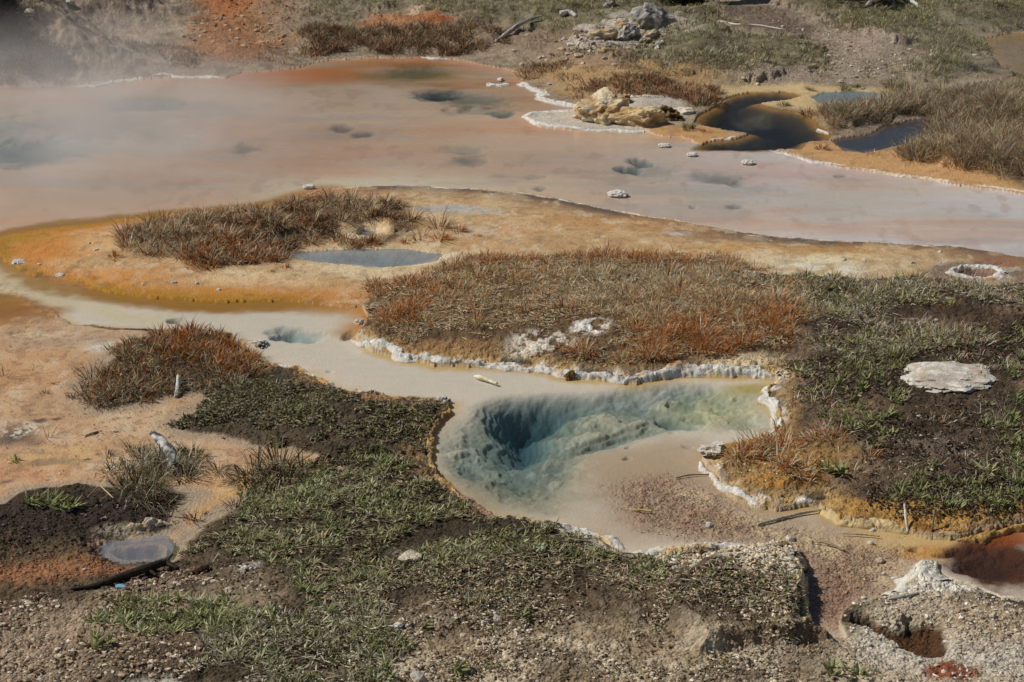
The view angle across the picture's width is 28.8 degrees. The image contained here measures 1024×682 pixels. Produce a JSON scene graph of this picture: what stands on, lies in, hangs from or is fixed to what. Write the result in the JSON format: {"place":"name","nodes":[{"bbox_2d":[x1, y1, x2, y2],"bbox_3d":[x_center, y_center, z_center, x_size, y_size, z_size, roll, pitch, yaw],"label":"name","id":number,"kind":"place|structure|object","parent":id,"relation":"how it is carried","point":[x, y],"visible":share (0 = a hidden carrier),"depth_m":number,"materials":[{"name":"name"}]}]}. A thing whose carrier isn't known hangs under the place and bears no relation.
{"place":"outdoors","nodes":[
{"label":"outdoors","id":0,"kind":"place"},
{"bbox_2d":[0,548,135,578],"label":"gravel","id":1,"kind":"structure","parent":0,"point":[17,567],"depth_m":14.56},
{"bbox_2d":[0,555,252,681],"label":"gravel","id":2,"kind":"structure","parent":0,"point":[69,649],"depth_m":13.27,"materials":[{"name":"gravel"}]},
{"bbox_2d":[65,553,179,590],"bbox_3d":[-2.759,1.694,14.371,0.254,0.090,0.938,18,27,42],"label":"black branch","id":3,"kind":"object","parent":2,"relation":"on","point":[150,567],"visible":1,"depth_m":14.37,"materials":[{"name":"brown wood"}]},
{"bbox_2d":[107,33,207,68],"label":"grass","id":4,"kind":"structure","parent":0,"point":[137,45],"depth_m":32.13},
{"bbox_2d":[172,227,289,269],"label":"sedge grass","id":5,"kind":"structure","parent":0,"point":[218,262],"depth_m":21.87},
{"bbox_2d":[164,0,300,52],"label":"gravel","id":6,"kind":"structure","parent":0,"point":[222,18],"depth_m":34.11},
{"bbox_2d":[334,24,369,37],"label":"cushion plant","id":7,"kind":"object","parent":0,"point":[348,31],"visible":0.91,"depth_m":33.26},
{"bbox_2d":[288,0,653,29],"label":"grass","id":8,"kind":"structure","parent":0,"point":[579,3],"depth_m":35.41,"materials":[{"name":"plant"}]},
{"bbox_2d":[0,0,1023,681],"bbox_3d":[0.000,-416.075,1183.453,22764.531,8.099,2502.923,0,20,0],"label":"ground","id":9,"kind":"structure","parent":0,"point":[80,168],"depth_m":20.46,"materials":[{"name":"soil"}]},
{"bbox_2d":[0,0,47,60],"bbox_3d":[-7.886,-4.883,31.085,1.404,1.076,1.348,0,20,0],"label":"steam","id":10,"kind":"object","parent":9,"relation":"on","point":[10,19],"visible":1,"depth_m":30.95,"materials":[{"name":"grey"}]},
{"bbox_2d":[0,0,79,85],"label":"grass","id":11,"kind":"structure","parent":9,"relation":"on","point":[11,79],"depth_m":30.91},
{"bbox_2d":[19,486,84,511],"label":"leafy plant","id":12,"kind":"object","parent":9,"relation":"on","point":[57,502],"visible":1,"depth_m":15.50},
{"bbox_2d":[0,487,183,556],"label":"soil clods","id":13,"kind":"object","parent":9,"relation":"on","point":[74,519],"visible":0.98,"depth_m":15.31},
{"bbox_2d":[76,623,117,649],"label":"leafy plant","id":14,"kind":"object","parent":9,"relation":"on","point":[95,641],"visible":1,"depth_m":13.28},
{"bbox_2d":[6,337,190,473],"bbox_3d":[-3.868,0.448,18.004,2.198,0.085,3.955,-5,20,-13],"label":"debris","id":15,"kind":"object","parent":9,"relation":"on","point":[85,413],"visible":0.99,"depth_m":17.36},
{"bbox_2d":[125,517,173,531],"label":"silica crust","id":16,"kind":"object","parent":9,"relation":"on","point":[143,526],"visible":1,"depth_m":15.29},
{"bbox_2d":[85,437,214,524],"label":"tussock grass","id":17,"kind":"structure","parent":9,"relation":"on","point":[155,460],"depth_m":16.26,"materials":[{"name":"plant"}]},
{"bbox_2d":[149,430,178,470],"bbox_3d":[-2.890,0.902,16.618,0.111,0.125,0.811,-8,21,-21],"label":"bleached stump","id":18,"kind":"object","parent":17,"relation":"on","point":[158,438],"visible":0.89,"depth_m":16.55,"materials":[{"name":"white wood"}]},
{"bbox_2d":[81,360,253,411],"bbox_3d":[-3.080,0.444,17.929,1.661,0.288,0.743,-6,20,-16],"label":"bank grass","id":19,"kind":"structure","parent":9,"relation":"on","point":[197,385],"depth_m":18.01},
{"bbox_2d":[68,317,272,409],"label":"bank grass","id":20,"kind":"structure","parent":9,"relation":"on","point":[123,349],"depth_m":18.41,"materials":[{"name":"plant"}]},
{"bbox_2d":[80,584,267,638],"bbox_3d":[-2.310,1.861,13.716,1.305,0.167,0.810,0,20,0],"label":"leafy ground cover","id":21,"kind":"object","parent":9,"relation":"on","point":[206,602],"visible":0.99,"depth_m":13.72,"materials":[{"name":"plant"}]},
{"bbox_2d":[174,374,180,397],"bbox_3d":[-3.014,0.409,17.957,0.049,0.144,0.273,-1,20,-2],"label":"post","id":22,"kind":"object","parent":9,"relation":"on","point":[177,388],"visible":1,"depth_m":17.94,"materials":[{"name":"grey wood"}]},
{"bbox_2d":[174,442,210,457],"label":"grass tuft","id":23,"kind":"object","parent":9,"relation":"on","point":[184,449],"visible":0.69,"depth_m":16.58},
{"bbox_2d":[190,563,209,572],"bbox_3d":[-2.265,1.645,14.457,0.139,0.065,0.061,-8,21,-22],"label":"stone","id":24,"kind":"object","parent":9,"relation":"on","point":[199,567],"visible":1,"depth_m":14.44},
{"bbox_2d":[200,455,244,476],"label":"grass tuft","id":25,"kind":"object","parent":9,"relation":"on","point":[218,469],"visible":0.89,"depth_m":16.27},
{"bbox_2d":[216,494,254,516],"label":"grass tuft","id":26,"kind":"object","parent":9,"relation":"on","point":[225,503],"visible":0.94,"depth_m":15.63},
{"bbox_2d":[207,426,341,498],"bbox_3d":[-1.943,0.960,16.244,1.192,0.480,1.169,-17,26,-40],"label":"grass tussock","id":27,"kind":"object","parent":9,"relation":"on","point":[274,469],"depth_m":16.15,"materials":[{"name":"plant"}]},
{"bbox_2d":[224,40,326,64],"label":"grass","id":28,"kind":"structure","parent":9,"relation":"on","point":[276,58],"depth_m":32.45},
{"bbox_2d":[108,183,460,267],"bbox_3d":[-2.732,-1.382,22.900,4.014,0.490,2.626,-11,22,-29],"label":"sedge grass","id":29,"kind":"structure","parent":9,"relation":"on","point":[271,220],"depth_m":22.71,"materials":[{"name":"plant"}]},
{"bbox_2d":[178,589,415,681],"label":"leafy ground cover","id":30,"kind":"object","parent":9,"relation":"on","point":[300,622],"visible":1,"depth_m":13.25,"materials":[{"name":"plant"}]},
{"bbox_2d":[165,372,438,450],"bbox_3d":[-1.729,0.613,17.367,2.412,0.224,1.566,7,21,19],"label":"grass patch","id":31,"kind":"object","parent":9,"relation":"on","point":[217,406],"visible":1,"depth_m":17.36,"materials":[{"name":"plant"}]},
{"bbox_2d":[234,350,450,493],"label":"soil clods","id":32,"kind":"object","parent":9,"relation":"on","point":[427,469],"visible":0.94,"depth_m":17.00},
{"bbox_2d":[288,15,513,57],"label":"grass","id":33,"kind":"structure","parent":9,"relation":"on","point":[421,40],"depth_m":33.12,"materials":[{"name":"plant"}]},
{"bbox_2d":[360,269,446,324],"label":"bank grass","id":34,"kind":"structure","parent":9,"relation":"on","point":[399,303],"depth_m":20.08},
{"bbox_2d":[398,549,421,562],"bbox_3d":[-0.740,1.572,14.495,0.172,0.076,0.145,3,20,9],"label":"stone","id":35,"kind":"object","parent":9,"relation":"on","point":[408,556],"visible":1,"depth_m":14.46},
{"bbox_2d":[410,671,426,681],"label":"stone","id":36,"kind":"object","parent":9,"relation":"on","point":[417,676],"visible":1,"depth_m":12.82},
{"bbox_2d":[167,448,671,594],"bbox_3d":[-0.813,1.492,14.874,3.664,0.254,2.414,17,26,39],"label":"leafy ground cover","id":37,"kind":"object","parent":9,"relation":"on","point":[320,492],"visible":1,"depth_m":15.01,"materials":[{"name":"plant"}]},
{"bbox_2d":[425,227,453,242],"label":"grass tuft","id":38,"kind":"object","parent":9,"relation":"on","point":[443,234],"visible":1,"depth_m":22.61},
{"bbox_2d":[445,657,468,676],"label":"leafy plant","id":39,"kind":"object","parent":9,"relation":"on","point":[464,668],"visible":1,"depth_m":12.92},
{"bbox_2d":[289,441,651,564],"bbox_3d":[-0.295,1.256,15.627,3.368,0.173,1.195,11,22,29],"label":"dark moss","id":40,"kind":"object","parent":9,"relation":"on","point":[378,451],"visible":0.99,"depth_m":15.94,"materials":[{"name":"plant"}]},
{"bbox_2d":[167,540,819,681],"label":"soil clods","id":41,"kind":"object","parent":9,"relation":"on","point":[794,662],"visible":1,"depth_m":13.50,"materials":[{"name":"soil"}]},
{"bbox_2d":[495,15,542,41],"bbox_3d":[0.128,-5.362,33.944,0.161,0.158,2.209,6,20,17],"label":"fallen log","id":42,"kind":"object","parent":9,"relation":"on","point":[511,29],"visible":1,"depth_m":33.62,"materials":[{"name":"grey wood"}]},
{"bbox_2d":[514,604,536,619],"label":"leafy plant","id":43,"kind":"object","parent":9,"relation":"on","point":[528,613],"visible":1,"depth_m":13.69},
{"bbox_2d":[311,528,829,649],"bbox_3d":[0.364,1.711,14.186,3.588,0.282,1.923,0,20,0],"label":"leafy ground cover","id":44,"kind":"object","parent":9,"relation":"on","point":[652,578],"visible":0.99,"depth_m":14.11,"materials":[{"name":"plant"}]},
{"bbox_2d":[558,522,627,551],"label":"silica crust","id":45,"kind":"object","parent":9,"relation":"on","point":[611,540],"visible":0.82,"depth_m":15.19},
{"bbox_2d":[500,191,696,224],"bbox_3d":[1.119,-1.586,23.957,3.166,0.056,0.120,13,23,32],"label":"silica crust","id":46,"kind":"object","parent":9,"relation":"on","point":[598,207],"visible":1,"depth_m":23.88},
{"bbox_2d":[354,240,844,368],"bbox_3d":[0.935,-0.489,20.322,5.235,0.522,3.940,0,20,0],"label":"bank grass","id":47,"kind":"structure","parent":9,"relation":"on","point":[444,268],"depth_m":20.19,"materials":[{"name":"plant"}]},
{"bbox_2d":[381,593,819,681],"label":"leafy ground cover","id":48,"kind":"object","parent":9,"relation":"on","point":[497,664],"visible":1,"depth_m":13.44,"materials":[{"name":"plant"}]},
{"bbox_2d":[572,87,628,124],"bbox_3d":[1.285,-3.327,28.251,0.838,0.446,0.773,-6,20,-16],"label":"mineral mound","id":49,"kind":"object","parent":9,"relation":"on","point":[599,106],"visible":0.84,"depth_m":28.12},
{"bbox_2d":[453,243,747,267],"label":"bank grass","id":50,"kind":"structure","parent":9,"relation":"on","point":[634,254],"depth_m":21.58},
{"bbox_2d":[585,27,618,39],"bbox_3d":[1.478,-5.077,32.824,0.559,0.218,0.389,0,20,0],"label":"outcrop rock","id":51,"kind":"object","parent":9,"relation":"on","point":[608,33],"visible":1,"depth_m":32.69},
{"bbox_2d":[358,327,846,501],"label":"soil clods","id":52,"kind":"object","parent":9,"relation":"on","point":[757,475],"visible":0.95,"depth_m":16.76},
{"bbox_2d":[597,42,622,51],"bbox_3d":[1.587,-4.744,32.170,0.447,0.182,0.269,3,20,8],"label":"outcrop rock","id":53,"kind":"object","parent":9,"relation":"on","point":[604,45],"visible":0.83,"depth_m":32.12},
{"bbox_2d":[514,56,728,107],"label":"grass","id":54,"kind":"structure","parent":9,"relation":"on","point":[524,71],"depth_m":30.14,"materials":[{"name":"plant"}]},
{"bbox_2d":[523,21,728,90],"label":"grass","id":55,"kind":"structure","parent":9,"relation":"on","point":[589,50],"depth_m":32.13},
{"bbox_2d":[618,24,640,39],"bbox_3d":[1.924,-5.138,33.055,0.342,0.244,0.547,12,23,31],"label":"outcrop rock","id":56,"kind":"object","parent":9,"relation":"on","point":[628,31],"visible":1,"depth_m":32.97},
{"bbox_2d":[608,106,668,127],"bbox_3d":[1.774,-3.183,28.066,0.859,0.295,0.666,-12,23,-30],"label":"mineral mound","id":57,"kind":"object","parent":9,"relation":"on","point":[646,116],"visible":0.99,"depth_m":27.91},
{"bbox_2d":[630,2,676,29],"bbox_3d":[2.402,-5.542,33.936,0.839,0.429,0.576,0,20,0],"label":"boulder","id":58,"kind":"object","parent":9,"relation":"on","point":[648,16],"visible":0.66,"depth_m":33.81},
{"bbox_2d":[507,254,806,334],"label":"grass","id":59,"kind":"structure","parent":9,"relation":"on","point":[659,285],"depth_m":20.47,"materials":[{"name":"plant"}]},
{"bbox_2d":[659,105,683,120],"bbox_3d":[2.239,-3.257,28.327,0.455,0.219,0.346,9,21,24],"label":"mound rock","id":60,"kind":"object","parent":9,"relation":"on","point":[671,113],"visible":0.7,"depth_m":28.24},
{"bbox_2d":[673,107,693,114],"bbox_3d":[2.417,-3.333,28.720,0.416,0.083,0.322,0,20,0],"label":"mound rock","id":61,"kind":"object","parent":9,"relation":"on","point":[685,110],"visible":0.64,"depth_m":28.64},
{"bbox_2d":[658,0,714,6],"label":"pine tree","id":62,"kind":"object","parent":9,"relation":"on","point":[683,2],"visible":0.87,"depth_m":36.28,"materials":[{"name":"plant"}]},
{"bbox_2d":[697,441,726,455],"bbox_3d":[1.686,0.898,16.669,0.270,0.082,0.263,-10,22,-26],"label":"crust knob","id":63,"kind":"object","parent":9,"relation":"on","point":[713,447],"visible":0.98,"depth_m":16.64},
{"bbox_2d":[635,539,808,608],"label":"gravel","id":64,"kind":"structure","parent":9,"relation":"on","point":[697,557],"depth_m":14.48,"materials":[{"name":"gravel"}]},
{"bbox_2d":[757,509,821,525],"bbox_3d":[2.165,1.373,15.572,0.601,0.030,0.052,-9,21,-24],"label":"stick","id":65,"kind":"object","parent":9,"relation":"on","point":[783,517],"visible":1,"depth_m":15.57,"materials":[{"name":"grey wood"}]},
{"bbox_2d":[707,414,886,481],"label":"bank grass","id":66,"kind":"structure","parent":9,"relation":"on","point":[751,447],"depth_m":16.61,"materials":[{"name":"plant"}]},
{"bbox_2d":[794,544,811,619],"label":"silica crust","id":67,"kind":"object","parent":9,"relation":"on","point":[804,600],"visible":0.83,"depth_m":14.19},
{"bbox_2d":[822,656,841,675],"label":"leafy plant","id":68,"kind":"object","parent":9,"relation":"on","point":[829,668],"visible":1,"depth_m":12.93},
{"bbox_2d":[819,458,852,474],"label":"leafy plant","id":69,"kind":"object","parent":9,"relation":"on","point":[835,468],"visible":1,"depth_m":16.19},
{"bbox_2d":[835,654,871,680],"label":"leafy plant","id":70,"kind":"object","parent":9,"relation":"on","point":[861,670],"visible":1,"depth_m":12.95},
{"bbox_2d":[829,342,919,380],"bbox_3d":[3.305,0.190,18.403,1.124,0.245,0.735,-14,24,-34],"label":"leafy ground cover","id":71,"kind":"object","parent":9,"relation":"on","point":[850,362],"visible":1,"depth_m":18.41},
{"bbox_2d":[812,21,937,79],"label":"grass","id":72,"kind":"structure","parent":9,"relation":"on","point":[876,57],"depth_m":31.69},
{"bbox_2d":[745,234,1004,254],"bbox_3d":[4.040,-1.104,22.593,3.501,0.059,0.224,5,20,14],"label":"silica crust","id":73,"kind":"object","parent":9,"relation":"on","point":[861,241],"visible":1,"depth_m":22.66},
{"bbox_2d":[838,383,914,425],"bbox_3d":[3.240,0.529,17.420,0.558,0.190,1.003,13,23,33],"label":"leafy ground cover","id":74,"kind":"object","parent":9,"relation":"on","point":[884,416],"visible":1,"depth_m":17.52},
{"bbox_2d":[844,0,923,9],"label":"dead root","id":75,"kind":"object","parent":9,"relation":"on","point":[911,2],"visible":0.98,"depth_m":35.55,"materials":[{"name":"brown wood"}]},
{"bbox_2d":[753,268,1023,360],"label":"bank grass","id":76,"kind":"structure","parent":9,"relation":"on","point":[899,295],"depth_m":20.02,"materials":[{"name":"plant"}]},
{"bbox_2d":[878,403,902,418],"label":"leafy plant","id":77,"kind":"object","parent":9,"relation":"on","point":[892,414],"visible":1,"depth_m":17.17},
{"bbox_2d":[879,482,915,501],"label":"leafy plant","id":78,"kind":"object","parent":9,"relation":"on","point":[897,493],"visible":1,"depth_m":15.74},
{"bbox_2d":[772,306,1023,494],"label":"soil clods","id":79,"kind":"object","parent":9,"relation":"on","point":[936,452],"visible":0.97,"depth_m":17.27,"materials":[{"name":"soil"}]},
{"bbox_2d":[779,321,1023,524],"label":"dark moss","id":80,"kind":"object","parent":9,"relation":"on","point":[859,423],"visible":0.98,"depth_m":17.04,"materials":[{"name":"plant"}]},
{"bbox_2d":[803,72,1023,129],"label":"grass","id":81,"kind":"structure","parent":9,"relation":"on","point":[908,97],"depth_m":28.70,"materials":[{"name":"plant"}]},
{"bbox_2d":[841,578,1023,681],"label":"gravel","id":82,"kind":"structure","parent":9,"relation":"on","point":[960,616],"depth_m":13.66,"materials":[{"name":"gravel"}]},
{"bbox_2d":[867,457,1023,512],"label":"leafy ground cover","id":83,"kind":"object","parent":9,"relation":"on","point":[1017,493],"visible":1,"depth_m":15.83,"materials":[{"name":"plant"}]},
{"bbox_2d":[900,361,998,392],"bbox_3d":[3.962,0.315,18.002,0.917,0.118,0.784,0,20,0],"label":"white slab","id":84,"kind":"object","parent":9,"relation":"on","point":[948,376],"depth_m":17.89,"materials":[{"name":"stone"}]},
{"bbox_2d":[880,76,1023,177],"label":"grass","id":85,"kind":"structure","parent":9,"relation":"on","point":[999,138],"depth_m":26.29,"materials":[{"name":"plant"}]},
{"bbox_2d":[945,264,1008,279],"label":"ring crust","id":86,"kind":"object","parent":9,"relation":"on","point":[1000,273],"visible":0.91,"depth_m":21.50},
{"bbox_2d":[972,458,1017,478],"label":"leafy plant","id":87,"kind":"object","parent":9,"relation":"on","point":[988,469],"visible":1,"depth_m":16.06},
{"bbox_2d":[971,346,1023,461],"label":"leafy ground cover","id":88,"kind":"object","parent":9,"relation":"on","point":[1007,425],"visible":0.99,"depth_m":17.05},
{"bbox_2d":[1003,403,1020,421],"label":"leafy plant","id":89,"kind":"object","parent":9,"relation":"on","point":[1010,416],"visible":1,"depth_m":17.12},
{"bbox_2d":[349,587,836,681],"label":"gravel","id":90,"kind":"structure","parent":0,"point":[556,657],"depth_m":13.21,"materials":[{"name":"gravel"}]},
{"bbox_2d":[561,17,679,53],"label":"gravel","id":91,"kind":"structure","parent":0,"point":[598,38],"depth_m":32.75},
{"bbox_2d":[558,0,842,81],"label":"grass","id":92,"kind":"structure","parent":0,"point":[723,54],"depth_m":32.02,"materials":[{"name":"plant"}]},
{"bbox_2d":[609,471,924,630],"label":"stream gravel","id":93,"kind":"structure","parent":0,"point":[856,586],"depth_m":15.26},
{"bbox_2d":[740,0,925,80],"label":"gravel","id":94,"kind":"structure","parent":0,"point":[783,26],"depth_m":31.97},
{"bbox_2d":[769,0,1023,79],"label":"grass","id":95,"kind":"structure","parent":0,"point":[966,36],"depth_m":33.96,"materials":[{"name":"plant"}]},
{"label":"water","id":96,"kind":"structure","parent":0,"visible":0},
{"bbox_2d":[73,76,145,87],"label":"silica crust","id":97,"kind":"object","parent":96,"relation":"on","point":[110,82],"visible":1,"depth_m":30.70},
{"bbox_2d":[83,324,178,331],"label":"silica crust","id":98,"kind":"object","parent":96,"relation":"on","point":[108,328],"visible":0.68,"depth_m":19.75},
{"bbox_2d":[153,72,221,78],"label":"silica crust","id":99,"kind":"object","parent":96,"relation":"on","point":[196,77],"visible":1,"depth_m":31.10},
{"bbox_2d":[251,340,268,348],"bbox_3d":[-2.440,0.022,19.382,0.178,0.071,0.236,-9,21,-23],"label":"crust knob","id":100,"kind":"object","parent":96,"relation":"on","point":[264,344],"visible":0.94,"depth_m":19.34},
{"bbox_2d":[265,361,336,387],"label":"silica crust","id":101,"kind":"object","parent":96,"relation":"on","point":[304,371],"visible":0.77,"depth_m":18.51},
{"bbox_2d":[351,388,436,399],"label":"silica crust","id":102,"kind":"object","parent":96,"relation":"on","point":[382,394],"visible":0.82,"depth_m":17.95},
{"bbox_2d":[351,337,490,367],"bbox_3d":[-0.879,0.131,18.987,1.754,0.138,0.363,10,22,26],"label":"silica crust","id":103,"kind":"object","parent":96,"relation":"on","point":[398,355],"visible":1,"depth_m":18.94},
{"bbox_2d":[423,402,459,495],"bbox_3d":[-0.618,0.886,16.878,0.301,0.121,2.135,-1,20,-3],"label":"silica crust","id":104,"kind":"object","parent":96,"relation":"on","point":[440,419],"visible":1,"depth_m":16.98},
{"bbox_2d":[516,82,575,107],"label":"silica crust","id":105,"kind":"object","parent":96,"relation":"on","point":[540,95],"visible":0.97,"depth_m":29.68},
{"bbox_2d":[480,362,646,384],"bbox_3d":[0.468,0.293,18.588,1.650,0.098,0.219,6,20,17],"label":"silica crust","id":106,"kind":"object","parent":96,"relation":"on","point":[608,376],"visible":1,"depth_m":18.56},
{"bbox_2d":[521,109,643,133],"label":"silica crust","id":107,"kind":"object","parent":96,"relation":"on","point":[533,121],"visible":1,"depth_m":27.91},
{"bbox_2d":[607,189,628,197],"bbox_3d":[1.311,-1.825,24.567,0.275,0.068,0.239,0,20,0],"label":"silica islet","id":108,"kind":"object","parent":96,"relation":"on","point":[617,193],"visible":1,"depth_m":24.51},
{"bbox_2d":[631,541,746,554],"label":"silica crust","id":109,"kind":"object","parent":96,"relation":"on","point":[657,549],"visible":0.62,"depth_m":14.98},
{"bbox_2d":[683,545,704,554],"bbox_3d":[1.365,1.553,14.859,0.180,0.074,0.138,9,21,23],"label":"crust knob","id":110,"kind":"object","parent":109,"relation":"on","point":[695,549],"visible":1,"depth_m":14.83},
{"bbox_2d":[636,360,775,381],"bbox_3d":[1.774,0.275,18.566,1.398,0.147,0.342,-2,20,-5],"label":"silica crust","id":111,"kind":"object","parent":96,"relation":"on","point":[678,369],"visible":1,"depth_m":18.53},
{"bbox_2d":[698,442,756,507],"bbox_3d":[1.752,1.080,16.360,0.439,0.102,1.365,0,20,0],"label":"silica crust","id":112,"kind":"object","parent":96,"relation":"on","point":[723,488],"visible":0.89,"depth_m":16.05},
{"bbox_2d":[756,377,783,435],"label":"silica crust","id":113,"kind":"object","parent":96,"relation":"on","point":[771,404],"visible":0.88,"depth_m":17.80},
{"bbox_2d":[769,150,845,165],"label":"silica crust","id":114,"kind":"object","parent":96,"relation":"on","point":[814,162],"visible":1,"depth_m":26.09},
{"bbox_2d":[818,504,961,537],"bbox_3d":[2.874,1.425,15.386,1.165,0.102,0.291,11,22,29],"label":"silica crust","id":115,"kind":"object","parent":96,"relation":"on","point":[838,519],"visible":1,"depth_m":15.41},
{"bbox_2d":[881,565,954,594],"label":"silica spit","id":116,"kind":"structure","parent":96,"relation":"on","point":[903,583],"depth_m":14.46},
{"bbox_2d":[853,167,1023,191],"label":"silica crust","id":117,"kind":"object","parent":96,"relation":"on","point":[915,177],"visible":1,"depth_m":25.31},
{"bbox_2d":[945,577,1023,602],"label":"silica crust","id":118,"kind":"object","parent":96,"relation":"on","point":[970,584],"visible":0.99,"depth_m":14.36},
{"bbox_2d":[957,523,1023,544],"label":"silica crust","id":119,"kind":"object","parent":96,"relation":"on","point":[986,537],"visible":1,"depth_m":15.24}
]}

